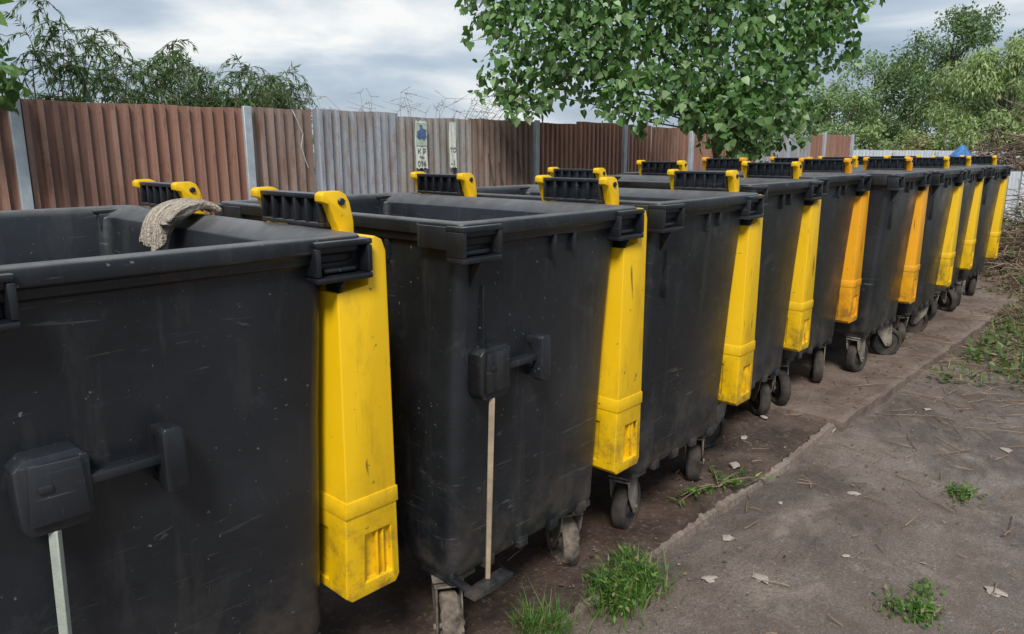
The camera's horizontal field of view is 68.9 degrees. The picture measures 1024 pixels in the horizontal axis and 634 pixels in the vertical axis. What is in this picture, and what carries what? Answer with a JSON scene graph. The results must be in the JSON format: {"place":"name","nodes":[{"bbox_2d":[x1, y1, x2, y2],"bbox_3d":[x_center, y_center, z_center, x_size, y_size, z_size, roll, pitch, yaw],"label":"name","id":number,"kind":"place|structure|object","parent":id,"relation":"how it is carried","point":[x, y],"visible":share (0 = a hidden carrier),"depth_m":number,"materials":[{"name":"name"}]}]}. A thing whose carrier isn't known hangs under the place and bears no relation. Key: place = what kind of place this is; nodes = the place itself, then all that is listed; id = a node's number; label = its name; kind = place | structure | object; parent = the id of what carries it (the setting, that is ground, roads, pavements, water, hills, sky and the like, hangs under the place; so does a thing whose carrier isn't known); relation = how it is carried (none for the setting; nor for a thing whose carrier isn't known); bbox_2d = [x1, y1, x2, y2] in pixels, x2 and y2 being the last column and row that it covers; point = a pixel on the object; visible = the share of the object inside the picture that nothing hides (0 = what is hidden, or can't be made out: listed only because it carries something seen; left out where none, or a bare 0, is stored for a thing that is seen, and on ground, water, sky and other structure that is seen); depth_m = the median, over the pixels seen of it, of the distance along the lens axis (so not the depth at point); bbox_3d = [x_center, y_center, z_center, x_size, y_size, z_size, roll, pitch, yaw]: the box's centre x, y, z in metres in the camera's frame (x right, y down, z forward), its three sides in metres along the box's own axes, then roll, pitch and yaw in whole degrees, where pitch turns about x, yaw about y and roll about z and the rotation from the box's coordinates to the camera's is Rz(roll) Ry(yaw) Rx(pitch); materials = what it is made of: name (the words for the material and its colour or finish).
{"place":"outdoors","nodes":[
{"label":"outdoors","id":0,"kind":"place"},
{"bbox_2d":[0,0,1023,151],"label":"sky","id":1,"kind":"structure","parent":0,"point":[342,48],"materials":[{"name":"white"}]},
{"bbox_2d":[318,403,825,633],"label":"muddy path","id":2,"kind":"structure","parent":0,"point":[402,598],"depth_m":2.72,"materials":[{"name":"brown soil"}]},
{"bbox_2d":[0,179,398,633],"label":"waste bin","id":3,"kind":"object","parent":2,"relation":"on","point":[196,427],"visible":0.97,"depth_m":1.54,"materials":[{"name":"black plastic"}]},
{"bbox_2d":[139,198,221,250],"bbox_3d":[-0.959,-0.258,2.158,0.202,0.164,0.171,12,17,42],"label":"sweater","id":4,"kind":"object","parent":3,"relation":"on","point":[161,220],"visible":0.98,"depth_m":2.12,"materials":[{"name":"fabric"}]},
{"bbox_2d":[214,171,646,633],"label":"waste bin","id":5,"kind":"object","parent":2,"relation":"on","point":[516,337],"visible":0.79,"depth_m":2.14,"materials":[{"name":"black plastic"}]},
{"bbox_2d":[502,576,599,633],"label":"grass tuft","id":6,"kind":"object","parent":2,"relation":"on","point":[529,620],"visible":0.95,"depth_m":2.27,"materials":[{"name":"green plant"}]},
{"bbox_2d":[411,167,764,529],"bbox_3d":[0.295,0.049,3.266,1.244,1.358,0.929,11,16,40],"label":"waste bin","id":7,"kind":"object","parent":2,"relation":"on","point":[703,253],"visible":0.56,"depth_m":2.90,"materials":[{"name":"black plastic"}]},
{"bbox_2d":[535,160,823,448],"bbox_3d":[0.856,-0.149,4.043,1.244,1.358,0.927,11,17,41],"label":"waste bin","id":8,"kind":"object","parent":2,"relation":"on","point":[790,229],"visible":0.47,"depth_m":3.81,"materials":[{"name":"black plastic"}]},
{"bbox_2d":[667,464,774,506],"bbox_3d":[0.854,0.712,3.240,0.553,0.063,0.257,-7,14,-27],"label":"leafy sprig","id":9,"kind":"object","parent":2,"relation":"on","point":[725,482],"visible":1,"depth_m":3.21,"materials":[{"name":"green plant"}]},
{"bbox_2d":[729,461,739,468],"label":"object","id":10,"kind":"object","parent":2,"relation":"on","point":[735,464],"visible":1,"depth_m":3.41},
{"bbox_2d":[313,152,1023,378],"bbox_3d":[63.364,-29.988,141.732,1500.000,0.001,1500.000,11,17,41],"label":"ground","id":11,"kind":"structure","parent":0,"point":[957,353],"depth_m":5.32,"materials":[{"name":"soil"}]},
{"bbox_2d":[0,0,31,116],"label":"poplar tree","id":12,"kind":"object","parent":11,"relation":"on","point":[11,87],"visible":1,"depth_m":5.42,"materials":[{"name":"green plant"}]},
{"bbox_2d":[9,0,124,102],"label":"willow shrub","id":13,"kind":"object","parent":11,"relation":"on","point":[78,71],"visible":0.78,"depth_m":6.65,"materials":[{"name":"green plant"}]},
{"bbox_2d":[0,11,170,103],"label":"willow shrub","id":14,"kind":"object","parent":11,"relation":"on","point":[49,62],"visible":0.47,"depth_m":7.01,"materials":[{"name":"green plant"}]},
{"bbox_2d":[33,38,247,107],"bbox_3d":[-3.859,-1.586,7.868,2.131,2.586,1.286,0,13,0],"label":"willow shrub","id":15,"kind":"object","parent":11,"relation":"on","point":[165,77],"visible":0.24,"depth_m":7.53,"materials":[{"name":"green plant"}]},
{"bbox_2d":[86,48,294,109],"bbox_3d":[-3.502,-1.706,8.440,2.344,2.573,1.157,0,13,0],"label":"willow shrub","id":16,"kind":"object","parent":11,"relation":"on","point":[271,80],"visible":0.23,"depth_m":8.01,"materials":[{"name":"green plant"}]},
{"bbox_2d":[158,54,314,148],"bbox_3d":[-2.887,-1.778,8.802,2.312,2.558,1.289,0,13,0],"label":"willow shrub","id":17,"kind":"object","parent":11,"relation":"on","point":[244,69],"visible":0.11,"depth_m":8.80,"materials":[{"name":"green plant"}]},
{"bbox_2d":[241,81,318,143],"bbox_3d":[-2.893,-1.723,9.165,1.457,2.291,1.358,9,16,36],"label":"willow shrub","id":18,"kind":"object","parent":11,"relation":"on","point":[300,103],"visible":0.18,"depth_m":8.84,"materials":[{"name":"green plant"}]},
{"bbox_2d":[309,83,535,136],"bbox_3d":[-1.259,-2.484,10.376,3.587,1.658,0.895,0,13,0],"label":"bare shrub","id":19,"kind":"object","parent":11,"relation":"on","point":[434,105],"visible":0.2,"depth_m":10.36,"materials":[{"name":"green plant"}]},
{"bbox_2d":[0,95,854,214],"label":"metal fence","id":20,"kind":"object","parent":11,"relation":"on","point":[59,154],"visible":0.27,"depth_m":7.57,"materials":[{"name":"metal"}]},
{"bbox_2d":[292,109,308,167],"bbox_3d":[-2.196,-1.848,7.745,0.059,0.594,0.128,11,17,41],"label":"cord","id":21,"kind":"object","parent":20,"relation":"hanging from","point":[302,138],"visible":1,"depth_m":7.73,"materials":[{"name":"white"}]},
{"bbox_2d":[415,120,427,168],"bbox_3d":[-1.080,-2.057,8.921,0.014,0.568,0.195,11,17,41],"label":"poster","id":22,"kind":"object","parent":20,"relation":"attached to","point":[421,143],"visible":1,"depth_m":8.92,"materials":[{"name":"paper"}]},
{"bbox_2d":[449,122,456,167],"bbox_3d":[-0.735,-2.140,9.297,0.010,0.568,0.130,11,17,41],"label":"poster","id":23,"kind":"object","parent":20,"relation":"attached to","point":[452,143],"visible":1,"depth_m":9.29,"materials":[{"name":"paper"}]},
{"bbox_2d":[488,153,494,185],"bbox_3d":[-0.182,-1.421,9.814,0.350,1.425,0.024,11,17,41],"label":"metal rod","id":24,"kind":"object","parent":11,"relation":"on","point":[491,169],"visible":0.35,"depth_m":9.77,"materials":[{"name":"metal"}]},
{"bbox_2d":[498,163,503,185],"bbox_3d":[-0.048,-1.395,9.972,0.350,1.305,0.024,11,17,41],"label":"metal rod","id":25,"kind":"object","parent":11,"relation":"on","point":[501,174],"visible":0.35,"depth_m":9.94,"materials":[{"name":"metal"}]},
{"bbox_2d":[516,151,523,184],"bbox_3d":[0.193,-1.526,10.217,0.350,1.455,0.024,11,17,41],"label":"metal rod","id":26,"kind":"object","parent":11,"relation":"on","point":[519,168],"visible":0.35,"depth_m":10.18,"materials":[{"name":"metal"}]},
{"bbox_2d":[454,0,884,162],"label":"poplar tree","id":27,"kind":"object","parent":11,"relation":"on","point":[740,113],"visible":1,"depth_m":8.89,"materials":[{"name":"green plant"}]},
{"bbox_2d":[497,284,1023,633],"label":"twigs","id":28,"kind":"object","parent":11,"relation":"on","point":[930,396],"visible":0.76,"depth_m":4.34,"materials":[{"name":"brown wood"}]},
{"bbox_2d":[757,82,811,133],"bbox_3d":[11.257,-8.169,33.408,5.849,4.791,4.022,0,13,0],"label":"tree","id":29,"kind":"object","parent":11,"relation":"on","point":[781,119],"depth_m":32.82,"materials":[{"name":"green plant"}]},
{"bbox_2d":[816,115,858,149],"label":"bush","id":30,"kind":"object","parent":11,"relation":"on","point":[834,130],"visible":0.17,"depth_m":26.03,"materials":[{"name":"green plant"}]},
{"bbox_2d":[796,76,891,149],"bbox_3d":[14.345,-8.293,33.400,4.874,4.800,3.304,4,13,18],"label":"tree","id":31,"kind":"object","parent":11,"relation":"on","point":[863,100],"visible":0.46,"depth_m":32.82,"materials":[{"name":"green plant"}]},
{"bbox_2d":[819,45,937,149],"bbox_3d":[16.540,-9.307,34.640,5.666,6.136,4.033,5,13,21],"label":"tree","id":32,"kind":"object","parent":11,"relation":"on","point":[887,121],"visible":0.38,"depth_m":34.04,"materials":[{"name":"green plant"}]},
{"bbox_2d":[854,119,915,149],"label":"bush","id":33,"kind":"object","parent":11,"relation":"on","point":[876,136],"visible":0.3,"depth_m":26.15,"materials":[{"name":"green plant"}]},
{"bbox_2d":[855,48,973,149],"bbox_3d":[19.813,-9.987,36.885,6.425,6.412,4.224,0,13,0],"label":"tree","id":34,"kind":"object","parent":11,"relation":"on","point":[905,116],"visible":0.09,"depth_m":36.18,"materials":[{"name":"green plant"}]},
{"bbox_2d":[897,133,935,149],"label":"bush","id":35,"kind":"object","parent":11,"relation":"on","point":[910,142],"visible":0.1,"depth_m":26.30,"materials":[{"name":"green plant"}]},
{"bbox_2d":[908,131,943,149],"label":"bush","id":36,"kind":"object","parent":11,"relation":"on","point":[920,144],"visible":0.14,"depth_m":26.41,"materials":[{"name":"green plant"}]},
{"bbox_2d":[853,150,1021,165],"bbox_3d":[13.322,-4.192,23.185,10.432,1.953,0.120,-8,15,-33],"label":"metal fence","id":37,"kind":"object","parent":11,"relation":"on","point":[930,153],"visible":0.21,"depth_m":21.88,"materials":[{"name":"metal"}]},
{"bbox_2d":[907,113,979,150],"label":"bush","id":38,"kind":"object","parent":11,"relation":"on","point":[940,144],"visible":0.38,"depth_m":26.30,"materials":[{"name":"green plant"}]},
{"bbox_2d":[883,0,1009,138],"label":"tree","id":39,"kind":"object","parent":11,"relation":"on","point":[969,27],"visible":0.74,"depth_m":31.72,"materials":[{"name":"green plant"}]},
{"bbox_2d":[897,57,1023,148],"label":"willow tree","id":40,"kind":"object","parent":11,"relation":"on","point":[951,84],"visible":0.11,"depth_m":30.98,"materials":[{"name":"green plant"}]},
{"bbox_2d":[923,31,1023,151],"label":"willow tree","id":41,"kind":"object","parent":11,"relation":"on","point":[994,80],"visible":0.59,"depth_m":26.37,"materials":[{"name":"green plant"}]},
{"bbox_2d":[928,299,1023,388],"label":"weeds","id":42,"kind":"object","parent":11,"relation":"on","point":[998,347],"visible":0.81,"depth_m":5.32,"materials":[{"name":"green plant"}]},
{"bbox_2d":[949,118,1009,151],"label":"bush","id":43,"kind":"object","parent":11,"relation":"on","point":[981,137],"visible":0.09,"depth_m":26.40,"materials":[{"name":"green plant"}]},
{"bbox_2d":[940,310,1023,383],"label":"grass","id":44,"kind":"structure","parent":11,"relation":"on","point":[996,333],"depth_m":5.18,"materials":[{"name":"green plant"}]},
{"bbox_2d":[949,81,1023,171],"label":"branch pile","id":45,"kind":"object","parent":11,"relation":"on","point":[1013,163],"visible":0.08,"depth_m":14.03,"materials":[{"name":"plant"}]},
{"bbox_2d":[965,28,1023,147],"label":"tree","id":46,"kind":"object","parent":11,"relation":"on","point":[990,102],"visible":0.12,"depth_m":29.16,"materials":[{"name":"green plant"}]},
{"bbox_2d":[973,297,1023,335],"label":"branch pile","id":47,"kind":"object","parent":11,"relation":"on","point":[1007,313],"visible":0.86,"depth_m":6.41,"materials":[{"name":"plant"}]},
{"bbox_2d":[977,252,1023,303],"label":"branch pile","id":48,"kind":"object","parent":11,"relation":"on","point":[1017,288],"visible":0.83,"depth_m":7.63,"materials":[{"name":"plant"}]},
{"bbox_2d":[978,167,1023,283],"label":"branch pile","id":49,"kind":"object","parent":11,"relation":"on","point":[1011,244],"visible":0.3,"depth_m":8.43,"materials":[{"name":"wood"}]},
{"bbox_2d":[994,118,1023,155],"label":"bush","id":50,"kind":"object","parent":11,"relation":"on","point":[1022,133],"visible":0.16,"depth_m":26.04,"materials":[{"name":"green plant"}]},
{"bbox_2d":[1003,171,1023,229],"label":"metal fence","id":51,"kind":"object","parent":11,"relation":"on","point":[1014,177],"visible":0.06,"depth_m":10.80,"materials":[{"name":"metal"}]},
{"bbox_3d":[8.231,-2.185,14.098,3.180,1.896,3.101,11,17,41],"label":"branch pile","id":52,"kind":"object","parent":11,"relation":"on","visible":0},
{"bbox_2d":[948,145,977,164],"bbox_3d":[8.310,-2.969,13.879,0.719,0.440,0.815,11,17,41],"label":"tarp","id":53,"kind":"object","parent":52,"relation":"on","point":[961,149],"visible":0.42,"depth_m":13.76,"materials":[{"name":"blue plastic"}]},
{"bbox_2d":[563,363,1023,633],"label":"asphalt road","id":54,"kind":"structure","parent":0,"point":[828,568],"depth_m":2.85,"materials":[{"name":"grey asphalt"}]},
{"bbox_2d":[581,563,640,614],"bbox_3d":[0.324,0.878,2.454,0.184,0.117,0.244,0,13,0],"label":"grass tuft","id":55,"kind":"object","parent":54,"relation":"on","point":[599,575],"visible":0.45,"depth_m":2.47,"materials":[{"name":"green plant"}]},
{"bbox_2d":[579,537,686,633],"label":"grass tuft","id":56,"kind":"object","parent":54,"relation":"on","point":[634,573],"visible":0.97,"depth_m":2.46,"materials":[{"name":"green plant"}]},
{"bbox_2d":[321,281,1023,633],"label":"leaf litter","id":57,"kind":"object","parent":54,"relation":"on","point":[592,555],"visible":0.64,"depth_m":3.22,"materials":[{"name":"brown plant"}]},
{"bbox_2d":[537,422,834,633],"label":"kerb","id":58,"kind":"structure","parent":54,"relation":"on","point":[727,503],"depth_m":3.03,"materials":[{"name":"grey concrete"}]},
{"bbox_2d":[701,575,717,582],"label":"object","id":59,"kind":"object","parent":54,"relation":"on","point":[709,578],"visible":1,"depth_m":2.57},
{"bbox_2d":[722,535,733,540],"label":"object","id":60,"kind":"object","parent":54,"relation":"on","point":[727,537],"visible":1,"depth_m":2.84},
{"bbox_2d":[752,572,767,583],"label":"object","id":61,"kind":"object","parent":54,"relation":"on","point":[758,576],"visible":0.99,"depth_m":2.58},
{"bbox_2d":[846,491,860,494],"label":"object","id":62,"kind":"object","parent":54,"relation":"on","point":[853,493],"visible":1,"depth_m":3.21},
{"bbox_2d":[866,577,947,630],"bbox_3d":[1.312,0.919,2.432,0.238,0.058,0.328,11,17,41],"label":"grass tuft","id":63,"kind":"object","parent":54,"relation":"on","point":[915,605],"visible":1,"depth_m":2.40,"materials":[{"name":"green plant"}]},
{"bbox_2d":[928,478,988,510],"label":"grass tuft","id":64,"kind":"object","parent":54,"relation":"on","point":[962,492],"visible":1,"depth_m":3.21,"materials":[{"name":"green plant"}]},
{"bbox_2d":[984,585,1007,596],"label":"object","id":65,"kind":"object","parent":54,"relation":"on","point":[990,590],"visible":0.97,"depth_m":2.49,"materials":[{"name":"white paper"}]},
{"bbox_2d":[1000,447,1011,452],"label":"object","id":66,"kind":"object","parent":54,"relation":"on","point":[1007,450],"visible":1,"depth_m":3.68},
{"bbox_2d":[743,276,1019,431],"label":"concrete pavement","id":67,"kind":"structure","parent":0,"point":[842,419],"depth_m":4.91,"materials":[{"name":"grey concrete"}]},
{"bbox_2d":[619,157,871,404],"bbox_3d":[1.401,-0.298,4.660,1.244,1.358,0.905,11,17,42],"label":"waste bin","id":68,"kind":"object","parent":67,"relation":"on","point":[842,232],"visible":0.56,"depth_m":4.40,"materials":[{"name":"black plastic"}]},
{"bbox_2d":[712,157,931,371],"bbox_3d":[2.089,-0.425,5.229,1.244,1.358,0.867,11,16,40],"label":"waste bin","id":69,"kind":"object","parent":67,"relation":"on","point":[897,204],"visible":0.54,"depth_m":4.78,"materials":[{"name":"black plastic"}]},
{"bbox_2d":[818,156,966,343],"bbox_3d":[2.710,-0.567,5.872,1.244,1.358,0.867,11,17,41],"label":"waste bin","id":70,"kind":"object","parent":67,"relation":"on","point":[942,216],"visible":0.31,"depth_m":5.55,"materials":[{"name":"black plastic"}]},
{"bbox_2d":[855,155,986,319],"bbox_3d":[3.367,-0.744,6.669,1.244,1.358,0.925,11,16,40],"label":"waste bin","id":71,"kind":"object","parent":67,"relation":"on","point":[946,299],"visible":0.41,"depth_m":6.49,"materials":[{"name":"black plastic"}]},
{"bbox_2d":[888,155,1011,305],"bbox_3d":[4.012,-0.893,7.338,1.244,1.358,0.933,11,17,42],"label":"waste bin","id":72,"kind":"object","parent":67,"relation":"on","point":[993,198],"visible":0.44,"depth_m":7.06,"materials":[{"name":"black plastic"}]}
]}

